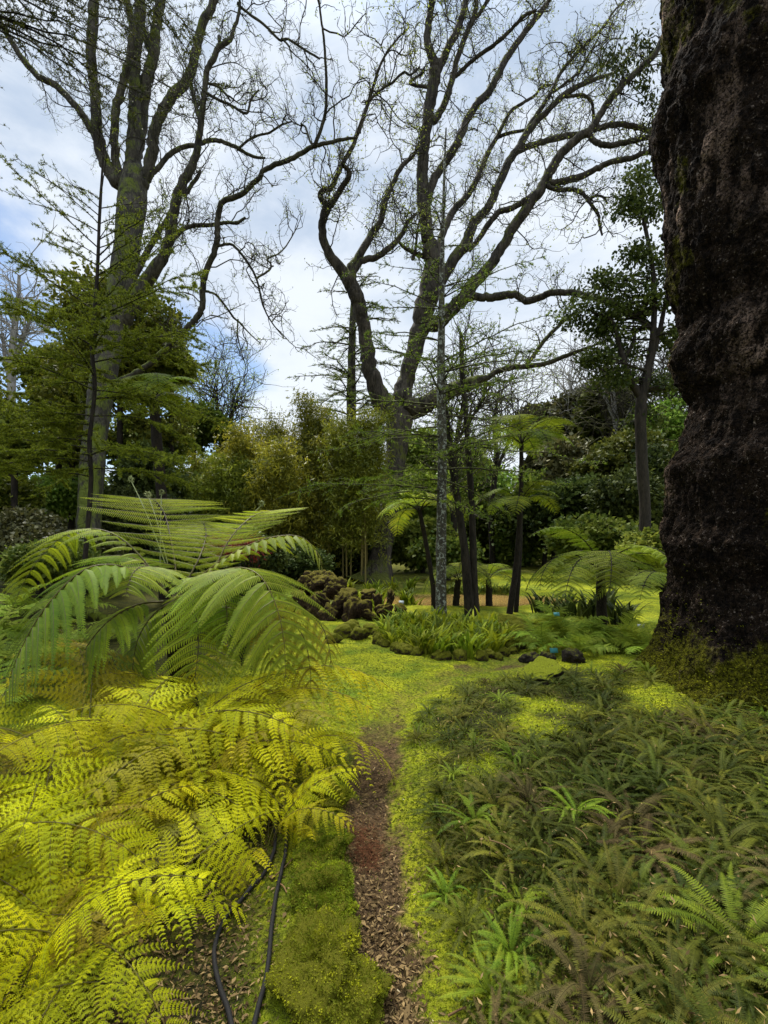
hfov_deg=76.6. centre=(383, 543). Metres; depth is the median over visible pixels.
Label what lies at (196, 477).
leafy shrub
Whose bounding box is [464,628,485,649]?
strap leaf plant
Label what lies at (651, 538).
leafy shrub
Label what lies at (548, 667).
mossy block
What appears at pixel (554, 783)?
sword fern
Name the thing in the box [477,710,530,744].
sword fern
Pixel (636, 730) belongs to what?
sword fern
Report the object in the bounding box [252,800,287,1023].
hose
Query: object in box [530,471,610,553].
leafy tree
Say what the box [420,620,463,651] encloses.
strap leaf plant
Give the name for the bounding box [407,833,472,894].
sword fern
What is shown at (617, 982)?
sword fern
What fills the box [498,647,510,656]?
mossy stone
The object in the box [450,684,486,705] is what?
sword fern
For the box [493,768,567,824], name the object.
sword fern
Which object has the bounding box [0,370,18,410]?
leafy tree
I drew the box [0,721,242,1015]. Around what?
yellow fern
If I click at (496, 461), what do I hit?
thin bare tree
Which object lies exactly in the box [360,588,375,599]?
lava rock
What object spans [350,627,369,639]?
mossy stone
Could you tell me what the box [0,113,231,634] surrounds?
feathery sapling
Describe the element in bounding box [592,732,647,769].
sword fern
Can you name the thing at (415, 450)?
leafy shrub
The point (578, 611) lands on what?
lily plant
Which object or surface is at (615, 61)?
climbing plant
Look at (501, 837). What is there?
sword fern
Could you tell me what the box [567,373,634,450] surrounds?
round conifer
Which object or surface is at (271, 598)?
green fern
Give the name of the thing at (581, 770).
sword fern
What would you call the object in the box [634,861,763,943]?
sword fern
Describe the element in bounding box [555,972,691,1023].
sword fern
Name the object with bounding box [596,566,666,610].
tree fern
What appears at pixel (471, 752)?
sword fern
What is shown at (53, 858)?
yellow fern
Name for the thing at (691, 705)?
sword fern
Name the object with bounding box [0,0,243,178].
overhanging evergreen
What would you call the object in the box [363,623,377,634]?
mossy stone
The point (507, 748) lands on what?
sword fern
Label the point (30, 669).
green fern
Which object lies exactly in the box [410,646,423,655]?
mossy stone
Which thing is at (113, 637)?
green fern
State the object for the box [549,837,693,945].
sword fern
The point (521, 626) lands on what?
mossy stone
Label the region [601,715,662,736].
sword fern
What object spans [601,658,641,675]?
sword fern
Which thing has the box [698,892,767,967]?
sword fern
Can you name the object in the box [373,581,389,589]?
strap leaf plant
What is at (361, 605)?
lava rock
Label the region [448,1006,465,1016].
twig
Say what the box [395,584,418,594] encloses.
strap leaf plant
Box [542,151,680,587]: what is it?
dark evergreen
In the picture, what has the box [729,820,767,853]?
sword fern
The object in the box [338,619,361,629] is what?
mossy stone
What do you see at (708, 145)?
giant tree
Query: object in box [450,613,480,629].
strap leaf plant
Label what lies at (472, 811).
sword fern
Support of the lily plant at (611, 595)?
on the ground
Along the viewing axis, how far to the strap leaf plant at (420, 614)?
9.07 m
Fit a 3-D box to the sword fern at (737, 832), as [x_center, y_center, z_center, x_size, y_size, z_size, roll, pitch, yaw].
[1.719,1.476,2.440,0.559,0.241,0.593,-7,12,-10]
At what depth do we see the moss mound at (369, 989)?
1.61 m
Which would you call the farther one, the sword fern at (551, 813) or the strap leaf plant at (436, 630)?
the strap leaf plant at (436, 630)
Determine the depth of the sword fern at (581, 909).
1.88 m
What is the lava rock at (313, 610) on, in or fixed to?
on the ground
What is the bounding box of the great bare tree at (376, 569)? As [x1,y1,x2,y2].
[291,0,673,583]
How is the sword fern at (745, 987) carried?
on the ground
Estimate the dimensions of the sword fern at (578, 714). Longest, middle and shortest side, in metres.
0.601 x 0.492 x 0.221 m
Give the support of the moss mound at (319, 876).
on the ground
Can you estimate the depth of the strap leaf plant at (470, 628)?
7.68 m
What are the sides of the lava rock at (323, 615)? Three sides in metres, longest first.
0.524 x 0.505 x 0.271 m
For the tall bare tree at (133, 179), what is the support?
on the ground
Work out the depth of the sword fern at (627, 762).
3.17 m
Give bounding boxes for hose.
[212,797,276,1023]
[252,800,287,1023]
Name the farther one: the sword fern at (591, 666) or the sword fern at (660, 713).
the sword fern at (591, 666)
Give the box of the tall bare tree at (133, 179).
[0,0,414,586]
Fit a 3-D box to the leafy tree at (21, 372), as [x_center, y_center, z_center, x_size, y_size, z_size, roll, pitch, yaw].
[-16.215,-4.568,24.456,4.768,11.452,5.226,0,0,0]
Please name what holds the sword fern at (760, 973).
on the ground
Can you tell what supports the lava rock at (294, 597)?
on the ground
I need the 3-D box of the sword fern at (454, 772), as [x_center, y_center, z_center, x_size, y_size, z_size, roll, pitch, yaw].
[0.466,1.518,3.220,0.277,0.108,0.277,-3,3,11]
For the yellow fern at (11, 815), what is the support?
on the ground
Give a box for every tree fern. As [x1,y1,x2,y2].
[1,476,342,712]
[99,372,206,598]
[376,490,468,608]
[421,562,494,605]
[450,562,526,605]
[477,414,577,612]
[478,480,560,613]
[525,527,666,624]
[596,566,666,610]
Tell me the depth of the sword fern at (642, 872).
2.17 m
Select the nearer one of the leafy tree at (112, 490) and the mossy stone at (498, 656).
the mossy stone at (498, 656)
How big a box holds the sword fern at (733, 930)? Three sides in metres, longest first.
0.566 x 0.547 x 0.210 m
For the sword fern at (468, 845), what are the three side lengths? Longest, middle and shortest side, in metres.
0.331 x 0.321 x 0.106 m
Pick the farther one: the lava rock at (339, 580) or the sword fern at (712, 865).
the lava rock at (339, 580)
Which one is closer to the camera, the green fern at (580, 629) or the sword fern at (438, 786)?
the sword fern at (438, 786)
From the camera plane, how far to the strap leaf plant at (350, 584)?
15.77 m
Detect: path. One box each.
[342,647,564,1023]
[382,594,578,606]
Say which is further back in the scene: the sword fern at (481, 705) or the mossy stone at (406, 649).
the mossy stone at (406, 649)
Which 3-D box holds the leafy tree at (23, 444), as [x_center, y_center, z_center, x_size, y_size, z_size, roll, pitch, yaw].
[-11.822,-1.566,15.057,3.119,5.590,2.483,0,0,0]
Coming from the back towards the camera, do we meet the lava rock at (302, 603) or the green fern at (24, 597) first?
the lava rock at (302, 603)
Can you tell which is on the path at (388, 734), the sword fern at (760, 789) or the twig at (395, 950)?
the twig at (395, 950)
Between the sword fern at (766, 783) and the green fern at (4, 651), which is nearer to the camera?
the sword fern at (766, 783)
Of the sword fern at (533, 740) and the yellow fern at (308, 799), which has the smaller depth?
the yellow fern at (308, 799)
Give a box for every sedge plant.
[492,582,504,592]
[494,582,509,593]
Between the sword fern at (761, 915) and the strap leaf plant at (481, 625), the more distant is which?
the strap leaf plant at (481, 625)
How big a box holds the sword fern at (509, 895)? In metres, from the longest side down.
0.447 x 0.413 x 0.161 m
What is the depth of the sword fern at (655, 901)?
1.96 m
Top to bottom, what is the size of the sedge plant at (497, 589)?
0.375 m
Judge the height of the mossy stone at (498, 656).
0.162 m
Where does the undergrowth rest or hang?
on the ground
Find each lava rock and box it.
[291,589,304,600]
[295,575,311,594]
[297,596,308,613]
[303,570,317,577]
[306,594,320,618]
[307,575,325,593]
[314,591,329,607]
[317,602,338,620]
[319,570,336,581]
[322,581,341,599]
[324,575,335,587]
[330,576,346,587]
[331,592,347,618]
[338,587,357,598]
[341,599,355,621]
[348,597,372,618]
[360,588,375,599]
[362,609,378,620]
[372,593,381,606]
[374,603,392,618]
[386,588,394,604]
[394,602,406,613]
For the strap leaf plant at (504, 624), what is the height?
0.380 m
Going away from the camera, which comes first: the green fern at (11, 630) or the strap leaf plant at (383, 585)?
the green fern at (11, 630)
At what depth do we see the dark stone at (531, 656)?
6.55 m
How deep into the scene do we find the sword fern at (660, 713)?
4.08 m
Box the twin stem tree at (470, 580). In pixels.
[401,298,519,615]
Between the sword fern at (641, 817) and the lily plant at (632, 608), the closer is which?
the sword fern at (641, 817)
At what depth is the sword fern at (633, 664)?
5.63 m
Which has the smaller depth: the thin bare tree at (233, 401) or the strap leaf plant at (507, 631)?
the strap leaf plant at (507, 631)
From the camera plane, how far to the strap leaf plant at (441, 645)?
6.92 m
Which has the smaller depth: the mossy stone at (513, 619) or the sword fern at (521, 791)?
the sword fern at (521, 791)
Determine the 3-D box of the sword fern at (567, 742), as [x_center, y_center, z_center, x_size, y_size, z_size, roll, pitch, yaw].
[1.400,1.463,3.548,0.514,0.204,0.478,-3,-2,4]
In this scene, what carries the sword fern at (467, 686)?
on the ground
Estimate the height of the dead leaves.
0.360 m
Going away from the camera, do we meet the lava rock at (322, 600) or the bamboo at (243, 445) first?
the lava rock at (322, 600)
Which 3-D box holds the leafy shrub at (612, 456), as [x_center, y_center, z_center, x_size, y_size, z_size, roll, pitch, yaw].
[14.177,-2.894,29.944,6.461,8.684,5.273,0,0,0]
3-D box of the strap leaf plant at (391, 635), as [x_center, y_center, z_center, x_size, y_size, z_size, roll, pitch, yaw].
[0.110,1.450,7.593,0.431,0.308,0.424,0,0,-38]
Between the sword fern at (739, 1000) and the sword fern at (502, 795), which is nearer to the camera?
the sword fern at (739, 1000)
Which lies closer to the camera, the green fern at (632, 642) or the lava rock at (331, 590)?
the green fern at (632, 642)
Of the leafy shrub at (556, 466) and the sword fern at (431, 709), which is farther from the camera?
the leafy shrub at (556, 466)
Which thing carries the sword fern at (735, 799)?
on the ground
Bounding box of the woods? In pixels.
[112,486,559,560]
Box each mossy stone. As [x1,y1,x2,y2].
[325,632,342,643]
[333,624,352,637]
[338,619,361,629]
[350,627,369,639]
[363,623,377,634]
[372,632,385,644]
[379,639,390,646]
[390,641,398,651]
[394,642,405,653]
[399,644,413,654]
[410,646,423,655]
[430,649,444,660]
[442,651,451,660]
[453,649,466,660]
[475,649,488,661]
[485,649,495,658]
[494,652,502,660]
[497,614,525,624]
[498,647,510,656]
[505,641,519,651]
[508,628,527,641]
[508,646,517,653]
[510,638,525,648]
[512,623,529,630]
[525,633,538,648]
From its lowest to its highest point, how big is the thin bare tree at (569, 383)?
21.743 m
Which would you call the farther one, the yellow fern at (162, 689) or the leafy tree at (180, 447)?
the leafy tree at (180, 447)
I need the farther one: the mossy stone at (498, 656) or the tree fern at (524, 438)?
the tree fern at (524, 438)
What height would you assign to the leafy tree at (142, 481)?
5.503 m
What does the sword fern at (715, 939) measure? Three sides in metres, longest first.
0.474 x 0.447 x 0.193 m
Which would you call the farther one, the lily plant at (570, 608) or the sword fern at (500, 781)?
the lily plant at (570, 608)
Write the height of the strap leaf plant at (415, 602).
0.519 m
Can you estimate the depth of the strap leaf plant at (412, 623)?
8.41 m
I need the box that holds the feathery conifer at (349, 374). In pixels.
[286,272,426,468]
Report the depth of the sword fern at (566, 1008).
1.55 m
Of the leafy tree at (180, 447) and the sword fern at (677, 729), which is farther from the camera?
the leafy tree at (180, 447)
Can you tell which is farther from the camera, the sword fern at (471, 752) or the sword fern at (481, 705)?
the sword fern at (481, 705)
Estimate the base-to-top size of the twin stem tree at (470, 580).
7.094 m
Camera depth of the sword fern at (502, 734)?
3.68 m
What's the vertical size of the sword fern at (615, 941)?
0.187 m
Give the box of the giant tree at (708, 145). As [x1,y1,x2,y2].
[630,0,767,711]
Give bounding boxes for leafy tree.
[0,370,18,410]
[0,475,52,514]
[2,335,87,525]
[17,259,201,551]
[45,463,109,529]
[71,478,200,566]
[104,432,195,556]
[106,412,194,565]
[124,325,205,475]
[175,465,198,475]
[203,426,255,468]
[398,437,497,526]
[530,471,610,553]
[570,464,664,574]
[621,436,673,522]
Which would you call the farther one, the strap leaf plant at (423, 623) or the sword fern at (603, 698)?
the strap leaf plant at (423, 623)
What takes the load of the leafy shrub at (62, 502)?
on the ground
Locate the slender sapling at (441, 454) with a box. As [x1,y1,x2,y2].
[272,127,606,616]
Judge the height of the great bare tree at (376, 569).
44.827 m
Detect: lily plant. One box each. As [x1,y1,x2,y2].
[522,587,554,613]
[540,588,595,622]
[547,594,563,612]
[554,589,594,618]
[575,594,625,618]
[576,588,609,616]
[583,586,637,616]
[607,599,636,625]
[613,596,653,622]
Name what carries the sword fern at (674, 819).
on the ground
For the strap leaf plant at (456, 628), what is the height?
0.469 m
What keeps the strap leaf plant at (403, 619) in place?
on the ground
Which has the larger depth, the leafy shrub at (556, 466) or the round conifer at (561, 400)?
the round conifer at (561, 400)
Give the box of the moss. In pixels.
[0,618,767,1023]
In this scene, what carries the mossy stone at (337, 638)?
on the ground
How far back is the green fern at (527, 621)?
8.56 m
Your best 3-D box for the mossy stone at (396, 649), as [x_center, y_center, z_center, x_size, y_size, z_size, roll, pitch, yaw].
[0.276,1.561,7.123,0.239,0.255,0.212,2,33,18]
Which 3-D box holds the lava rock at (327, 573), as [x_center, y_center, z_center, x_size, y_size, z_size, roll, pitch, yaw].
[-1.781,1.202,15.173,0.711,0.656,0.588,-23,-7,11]
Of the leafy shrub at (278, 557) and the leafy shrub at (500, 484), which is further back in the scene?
the leafy shrub at (500, 484)
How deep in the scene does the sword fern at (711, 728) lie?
3.73 m
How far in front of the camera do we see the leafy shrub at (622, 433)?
30.77 m
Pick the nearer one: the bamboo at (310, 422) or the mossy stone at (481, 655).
the mossy stone at (481, 655)
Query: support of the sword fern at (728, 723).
on the ground
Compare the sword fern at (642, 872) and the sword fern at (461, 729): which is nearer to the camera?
the sword fern at (642, 872)
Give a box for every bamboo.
[176,447,258,531]
[178,450,216,477]
[202,415,297,535]
[220,429,322,582]
[240,406,295,534]
[254,420,323,547]
[282,387,342,547]
[291,425,371,575]
[310,396,401,584]
[367,458,399,543]
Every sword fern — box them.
[396,724,434,746]
[405,720,423,736]
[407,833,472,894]
[408,791,464,831]
[411,891,515,958]
[412,710,432,722]
[413,775,461,806]
[414,702,446,715]
[415,808,470,849]
[419,865,470,912]
[422,696,452,704]
[423,751,454,768]
[426,791,508,838]
[427,726,466,749]
[433,704,475,730]
[433,938,538,1023]
[433,983,526,1023]
[438,760,468,783]
[438,781,493,805]
[438,817,505,867]
[443,678,484,695]
[443,717,487,737]
[447,699,476,714]
[447,739,493,761]
[448,846,511,910]
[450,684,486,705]
[454,729,489,748]
[454,819,551,896]
[461,767,527,822]
[462,763,526,801]
[462,805,544,863]
[466,903,552,994]
[469,698,494,709]
[472,675,496,684]
[476,728,523,750]
[476,945,602,1023]
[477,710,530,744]
[480,684,506,694]
[480,868,557,928]
[482,689,522,707]
[486,806,588,868]
[487,694,527,714]
[487,713,515,727]
[489,748,566,789]
[491,739,543,768]
[492,667,524,682]
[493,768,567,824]
[497,800,582,847]
[500,680,523,689]
[500,728,555,752]
[500,825,581,891]
[503,1011,528,1023]
[504,737,580,773]
[505,866,666,984]
[506,681,550,699]
[514,671,544,687]
[515,918,660,1023]
[517,970,634,1023]
[519,771,592,806]
[527,863,609,934]
[531,685,562,695]
[531,724,576,741]
[532,803,612,865]
[532,837,646,916]
[535,674,583,686]
[535,727,625,787]
[539,783,619,826]
[543,734,612,761]
[548,754,605,790]
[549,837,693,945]
[550,674,603,692]
[552,714,632,741]
[552,822,666,882]
[553,703,608,723]
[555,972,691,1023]
[557,680,588,700]
[558,662,594,684]
[561,718,637,757]
[562,663,586,674]
[568,759,650,822]
[568,808,658,859]
[569,688,623,707]
[569,913,670,1013]
[571,693,638,722]
[573,884,720,993]
[574,749,663,796]
[575,672,634,697]
[577,783,688,844]
[578,809,725,884]
[580,662,609,675]
[580,667,613,684]
[580,686,633,701]
[586,902,766,1023]
[589,740,680,790]
[589,926,748,1023]
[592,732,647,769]
[594,713,633,725]
[599,713,670,754]
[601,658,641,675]
[601,668,636,676]
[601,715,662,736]
[601,846,691,910]
[603,766,709,826]
[604,672,634,684]
[611,732,714,782]
[611,745,709,804]
[616,861,767,1002]
[616,874,710,944]
[619,659,641,671]
[619,703,665,719]
[621,699,701,736]
[624,659,655,676]
[627,665,671,689]
[631,704,702,747]
[632,793,710,848]
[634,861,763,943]
[634,889,767,996]
[635,802,737,876]
[635,827,765,907]
[642,819,767,904]
[643,960,753,1023]
[644,709,721,742]
[645,724,738,758]
[648,704,703,727]
[654,787,767,877]
[655,742,719,764]
[657,754,734,793]
[658,767,747,821]
[660,695,732,723]
[660,790,750,835]
[663,928,767,1023]
[666,727,767,766]
[668,967,767,1023]
[670,704,743,738]
[675,845,767,945]
[680,716,746,755]
[684,745,767,793]
[685,769,750,798]
[694,699,754,730]
[694,902,767,1022]
[695,728,767,775]
[697,745,767,781]
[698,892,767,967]
[699,696,759,714]
[701,845,767,903]
[702,715,767,749]
[705,783,767,818]
[710,715,764,739]
[712,773,767,807]
[715,693,767,708]
[721,928,767,1018]
[722,782,767,817]
[724,864,767,929]
[727,762,767,785]
[728,709,767,738]
[728,794,767,853]
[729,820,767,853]
[734,788,767,839]
[736,706,767,719]
[737,770,767,805]
[740,959,767,1004]
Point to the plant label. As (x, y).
(553, 650)
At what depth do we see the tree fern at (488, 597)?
12.73 m
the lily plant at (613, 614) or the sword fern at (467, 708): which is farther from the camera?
the lily plant at (613, 614)
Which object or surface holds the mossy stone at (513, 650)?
on the ground
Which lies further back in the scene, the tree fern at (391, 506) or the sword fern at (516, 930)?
the tree fern at (391, 506)
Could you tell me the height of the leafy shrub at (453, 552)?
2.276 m
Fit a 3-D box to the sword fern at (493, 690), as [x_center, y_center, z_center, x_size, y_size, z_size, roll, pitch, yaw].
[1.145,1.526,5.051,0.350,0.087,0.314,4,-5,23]
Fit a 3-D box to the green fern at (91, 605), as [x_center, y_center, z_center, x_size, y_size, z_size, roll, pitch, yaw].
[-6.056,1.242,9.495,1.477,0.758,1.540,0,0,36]
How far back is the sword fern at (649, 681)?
5.07 m
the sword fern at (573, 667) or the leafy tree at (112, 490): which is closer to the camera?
the sword fern at (573, 667)
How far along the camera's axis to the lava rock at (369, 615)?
10.09 m
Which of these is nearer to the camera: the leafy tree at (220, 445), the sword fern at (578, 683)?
the sword fern at (578, 683)
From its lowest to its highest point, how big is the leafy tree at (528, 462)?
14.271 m
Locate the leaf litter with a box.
[0,647,765,1023]
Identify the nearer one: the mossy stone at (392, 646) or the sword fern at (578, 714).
the sword fern at (578, 714)
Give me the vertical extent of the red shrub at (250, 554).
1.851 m
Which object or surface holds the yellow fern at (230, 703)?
on the ground
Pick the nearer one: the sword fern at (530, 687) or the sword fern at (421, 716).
the sword fern at (421, 716)
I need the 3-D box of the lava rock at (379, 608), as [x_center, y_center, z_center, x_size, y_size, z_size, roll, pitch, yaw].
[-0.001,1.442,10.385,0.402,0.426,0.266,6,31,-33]
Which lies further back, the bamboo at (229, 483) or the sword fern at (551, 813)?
the bamboo at (229, 483)
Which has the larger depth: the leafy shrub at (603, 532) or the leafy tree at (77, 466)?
the leafy tree at (77, 466)
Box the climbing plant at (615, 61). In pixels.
[591,17,662,133]
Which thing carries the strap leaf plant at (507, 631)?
on the ground
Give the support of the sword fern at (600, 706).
on the ground
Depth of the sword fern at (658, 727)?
3.72 m
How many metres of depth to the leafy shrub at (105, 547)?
12.25 m
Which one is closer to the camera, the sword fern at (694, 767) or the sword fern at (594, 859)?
the sword fern at (594, 859)
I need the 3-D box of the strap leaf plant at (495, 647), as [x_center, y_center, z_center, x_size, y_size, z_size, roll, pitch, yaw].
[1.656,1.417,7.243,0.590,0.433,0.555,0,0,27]
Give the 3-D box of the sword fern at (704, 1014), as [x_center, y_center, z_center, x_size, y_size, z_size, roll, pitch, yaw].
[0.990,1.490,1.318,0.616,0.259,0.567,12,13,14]
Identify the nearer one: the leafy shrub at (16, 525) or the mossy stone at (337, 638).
the mossy stone at (337, 638)
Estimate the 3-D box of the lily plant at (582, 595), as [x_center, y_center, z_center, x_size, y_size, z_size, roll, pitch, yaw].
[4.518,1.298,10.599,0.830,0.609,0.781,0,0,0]
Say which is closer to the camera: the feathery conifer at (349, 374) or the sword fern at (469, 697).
the sword fern at (469, 697)
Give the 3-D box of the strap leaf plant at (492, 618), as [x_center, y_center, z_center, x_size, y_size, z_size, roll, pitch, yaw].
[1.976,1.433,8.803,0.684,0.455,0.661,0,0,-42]
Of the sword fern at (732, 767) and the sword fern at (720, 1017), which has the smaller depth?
the sword fern at (720, 1017)
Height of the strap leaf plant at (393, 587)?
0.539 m
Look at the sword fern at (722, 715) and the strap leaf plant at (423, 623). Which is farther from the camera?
the strap leaf plant at (423, 623)
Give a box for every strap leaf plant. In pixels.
[347,580,359,587]
[361,582,373,588]
[365,585,391,603]
[369,578,382,589]
[371,617,401,638]
[372,590,386,610]
[372,616,398,637]
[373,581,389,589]
[374,610,402,624]
[379,626,403,645]
[384,576,401,589]
[384,605,416,622]
[387,614,416,629]
[393,618,409,637]
[394,588,413,602]
[394,588,415,604]
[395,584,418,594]
[395,609,426,627]
[396,621,435,644]
[397,626,418,645]
[399,576,420,589]
[399,620,417,639]
[402,615,416,624]
[404,629,444,654]
[406,614,429,630]
[406,616,450,632]
[408,596,425,604]
[408,611,438,625]
[408,633,438,647]
[410,622,447,639]
[414,607,438,624]
[416,629,460,654]
[419,605,445,619]
[419,614,458,635]
[420,612,450,631]
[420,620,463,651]
[433,609,470,620]
[438,625,469,642]
[443,616,480,643]
[444,630,464,654]
[445,618,463,631]
[445,631,491,659]
[447,620,469,630]
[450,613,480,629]
[456,607,482,622]
[458,619,489,634]
[459,622,487,646]
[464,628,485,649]
[465,617,503,640]
[469,606,500,623]
[469,613,509,624]
[470,630,495,651]
[477,623,515,646]
[481,622,514,651]
[485,624,519,646]
[491,621,523,628]
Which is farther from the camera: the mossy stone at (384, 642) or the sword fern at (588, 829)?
the mossy stone at (384, 642)
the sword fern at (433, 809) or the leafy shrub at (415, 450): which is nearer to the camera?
the sword fern at (433, 809)
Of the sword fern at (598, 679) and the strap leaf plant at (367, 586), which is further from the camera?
the strap leaf plant at (367, 586)
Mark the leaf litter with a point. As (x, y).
(400, 1013)
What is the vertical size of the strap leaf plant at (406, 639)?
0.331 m
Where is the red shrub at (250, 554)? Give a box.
[201,531,271,665]
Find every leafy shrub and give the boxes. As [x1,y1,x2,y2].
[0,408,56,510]
[0,503,75,587]
[0,536,104,607]
[18,470,77,523]
[34,535,101,595]
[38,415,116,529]
[67,531,131,593]
[140,520,231,605]
[162,398,238,463]
[179,469,246,524]
[213,564,287,592]
[219,521,297,596]
[273,542,336,586]
[318,528,372,579]
[391,514,458,572]
[402,420,437,481]
[403,530,485,579]
[447,459,518,496]
[464,485,514,562]
[484,482,552,565]
[485,509,542,566]
[513,463,555,559]
[526,432,593,486]
[537,509,653,572]
[561,426,676,479]
[589,426,676,460]
[614,523,666,587]
[646,391,687,453]
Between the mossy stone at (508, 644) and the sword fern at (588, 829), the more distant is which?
the mossy stone at (508, 644)
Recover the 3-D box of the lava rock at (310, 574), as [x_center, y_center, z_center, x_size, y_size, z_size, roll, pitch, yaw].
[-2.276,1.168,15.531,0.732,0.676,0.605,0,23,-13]
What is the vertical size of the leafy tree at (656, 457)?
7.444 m
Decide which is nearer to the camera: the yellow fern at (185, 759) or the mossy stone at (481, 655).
the yellow fern at (185, 759)
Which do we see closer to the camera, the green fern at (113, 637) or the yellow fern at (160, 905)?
the yellow fern at (160, 905)
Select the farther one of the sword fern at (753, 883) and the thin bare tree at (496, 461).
the thin bare tree at (496, 461)
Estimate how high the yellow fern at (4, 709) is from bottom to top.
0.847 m
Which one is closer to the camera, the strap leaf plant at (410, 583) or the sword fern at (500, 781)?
the sword fern at (500, 781)
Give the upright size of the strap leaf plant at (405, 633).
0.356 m
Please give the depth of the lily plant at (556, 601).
10.73 m
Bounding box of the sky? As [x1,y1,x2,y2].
[0,0,686,492]
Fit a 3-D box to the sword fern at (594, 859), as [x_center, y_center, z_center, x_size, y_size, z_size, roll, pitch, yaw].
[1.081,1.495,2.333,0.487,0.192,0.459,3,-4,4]
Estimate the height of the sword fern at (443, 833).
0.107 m
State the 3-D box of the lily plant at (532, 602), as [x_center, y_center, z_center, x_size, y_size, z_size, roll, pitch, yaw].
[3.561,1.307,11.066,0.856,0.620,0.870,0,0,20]
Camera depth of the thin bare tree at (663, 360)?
34.38 m
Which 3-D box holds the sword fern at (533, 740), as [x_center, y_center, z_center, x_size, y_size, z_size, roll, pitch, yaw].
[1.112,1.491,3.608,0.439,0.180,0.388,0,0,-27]
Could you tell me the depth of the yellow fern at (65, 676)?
3.24 m
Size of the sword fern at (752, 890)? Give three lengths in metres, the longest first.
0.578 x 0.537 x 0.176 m
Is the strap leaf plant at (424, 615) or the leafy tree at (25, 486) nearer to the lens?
the strap leaf plant at (424, 615)
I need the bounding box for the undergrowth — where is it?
[411,667,767,1023]
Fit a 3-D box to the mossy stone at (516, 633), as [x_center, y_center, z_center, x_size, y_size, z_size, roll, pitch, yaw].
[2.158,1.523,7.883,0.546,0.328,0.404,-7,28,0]
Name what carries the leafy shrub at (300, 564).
on the ground
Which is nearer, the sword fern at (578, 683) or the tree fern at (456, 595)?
the sword fern at (578, 683)
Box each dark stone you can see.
[518,651,539,662]
[540,651,556,659]
[561,648,585,662]
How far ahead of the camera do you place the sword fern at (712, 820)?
2.68 m
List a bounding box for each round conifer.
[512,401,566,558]
[543,390,578,442]
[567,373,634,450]
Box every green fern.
[0,577,87,616]
[0,597,58,643]
[0,613,88,642]
[0,628,55,668]
[0,656,75,704]
[10,633,118,671]
[22,587,115,622]
[73,621,165,643]
[265,590,297,610]
[500,621,574,653]
[511,613,567,640]
[523,600,583,623]
[525,613,612,641]
[538,633,621,656]
[550,618,623,639]
[576,610,657,650]
[586,622,653,653]
[603,625,652,654]
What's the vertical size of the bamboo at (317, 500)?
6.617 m
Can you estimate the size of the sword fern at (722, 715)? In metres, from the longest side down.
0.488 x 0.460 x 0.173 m
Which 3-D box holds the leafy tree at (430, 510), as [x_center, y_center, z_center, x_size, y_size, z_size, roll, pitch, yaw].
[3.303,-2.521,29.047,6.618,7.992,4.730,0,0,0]
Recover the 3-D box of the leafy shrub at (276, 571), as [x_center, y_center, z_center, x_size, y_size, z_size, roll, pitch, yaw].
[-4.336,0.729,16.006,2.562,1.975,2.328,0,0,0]
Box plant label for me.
[550,648,557,655]
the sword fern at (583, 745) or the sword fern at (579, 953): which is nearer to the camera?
the sword fern at (579, 953)
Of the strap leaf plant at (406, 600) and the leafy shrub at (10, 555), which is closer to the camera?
the leafy shrub at (10, 555)
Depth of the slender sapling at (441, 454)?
9.60 m
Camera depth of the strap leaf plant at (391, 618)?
8.65 m
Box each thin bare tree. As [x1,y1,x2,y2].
[0,212,62,409]
[175,303,295,456]
[384,315,561,536]
[431,322,576,564]
[518,334,636,433]
[542,317,669,444]
[579,322,687,444]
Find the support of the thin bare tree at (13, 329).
on the ground
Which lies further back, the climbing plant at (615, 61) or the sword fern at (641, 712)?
the climbing plant at (615, 61)
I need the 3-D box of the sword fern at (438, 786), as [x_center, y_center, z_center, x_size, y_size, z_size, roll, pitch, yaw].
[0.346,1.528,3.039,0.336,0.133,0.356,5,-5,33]
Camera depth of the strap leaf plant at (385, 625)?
8.18 m
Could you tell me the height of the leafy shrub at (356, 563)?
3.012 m
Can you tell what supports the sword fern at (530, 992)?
on the ground
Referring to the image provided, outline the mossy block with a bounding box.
[517,656,563,684]
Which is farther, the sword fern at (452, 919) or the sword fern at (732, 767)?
the sword fern at (732, 767)
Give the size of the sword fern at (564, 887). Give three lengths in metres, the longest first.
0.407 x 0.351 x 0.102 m
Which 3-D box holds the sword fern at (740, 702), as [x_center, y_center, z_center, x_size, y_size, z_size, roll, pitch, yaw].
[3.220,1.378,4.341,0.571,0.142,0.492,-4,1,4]
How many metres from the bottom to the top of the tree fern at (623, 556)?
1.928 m
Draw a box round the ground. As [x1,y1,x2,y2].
[0,559,767,1023]
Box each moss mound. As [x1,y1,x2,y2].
[263,900,362,1023]
[285,858,355,915]
[289,953,395,1023]
[292,823,354,877]
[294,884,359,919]
[311,784,353,809]
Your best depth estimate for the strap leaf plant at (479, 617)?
9.06 m
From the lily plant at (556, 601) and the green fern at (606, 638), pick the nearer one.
the green fern at (606, 638)
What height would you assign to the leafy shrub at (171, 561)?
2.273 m
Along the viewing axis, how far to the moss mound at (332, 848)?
2.36 m
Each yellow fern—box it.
[0,638,282,886]
[0,669,91,792]
[0,670,314,864]
[0,676,298,966]
[0,697,217,917]
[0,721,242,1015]
[0,740,165,1019]
[0,791,283,1023]
[0,805,235,1023]
[0,858,224,1023]
[3,642,398,852]
[17,685,348,838]
[26,724,309,936]
[106,707,396,823]
[177,762,364,895]
[216,674,329,784]
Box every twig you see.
[271,858,292,879]
[391,943,403,954]
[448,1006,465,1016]
[489,839,511,849]
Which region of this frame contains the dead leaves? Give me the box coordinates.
[331,665,767,1023]
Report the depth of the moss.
3.28 m
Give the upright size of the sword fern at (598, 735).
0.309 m

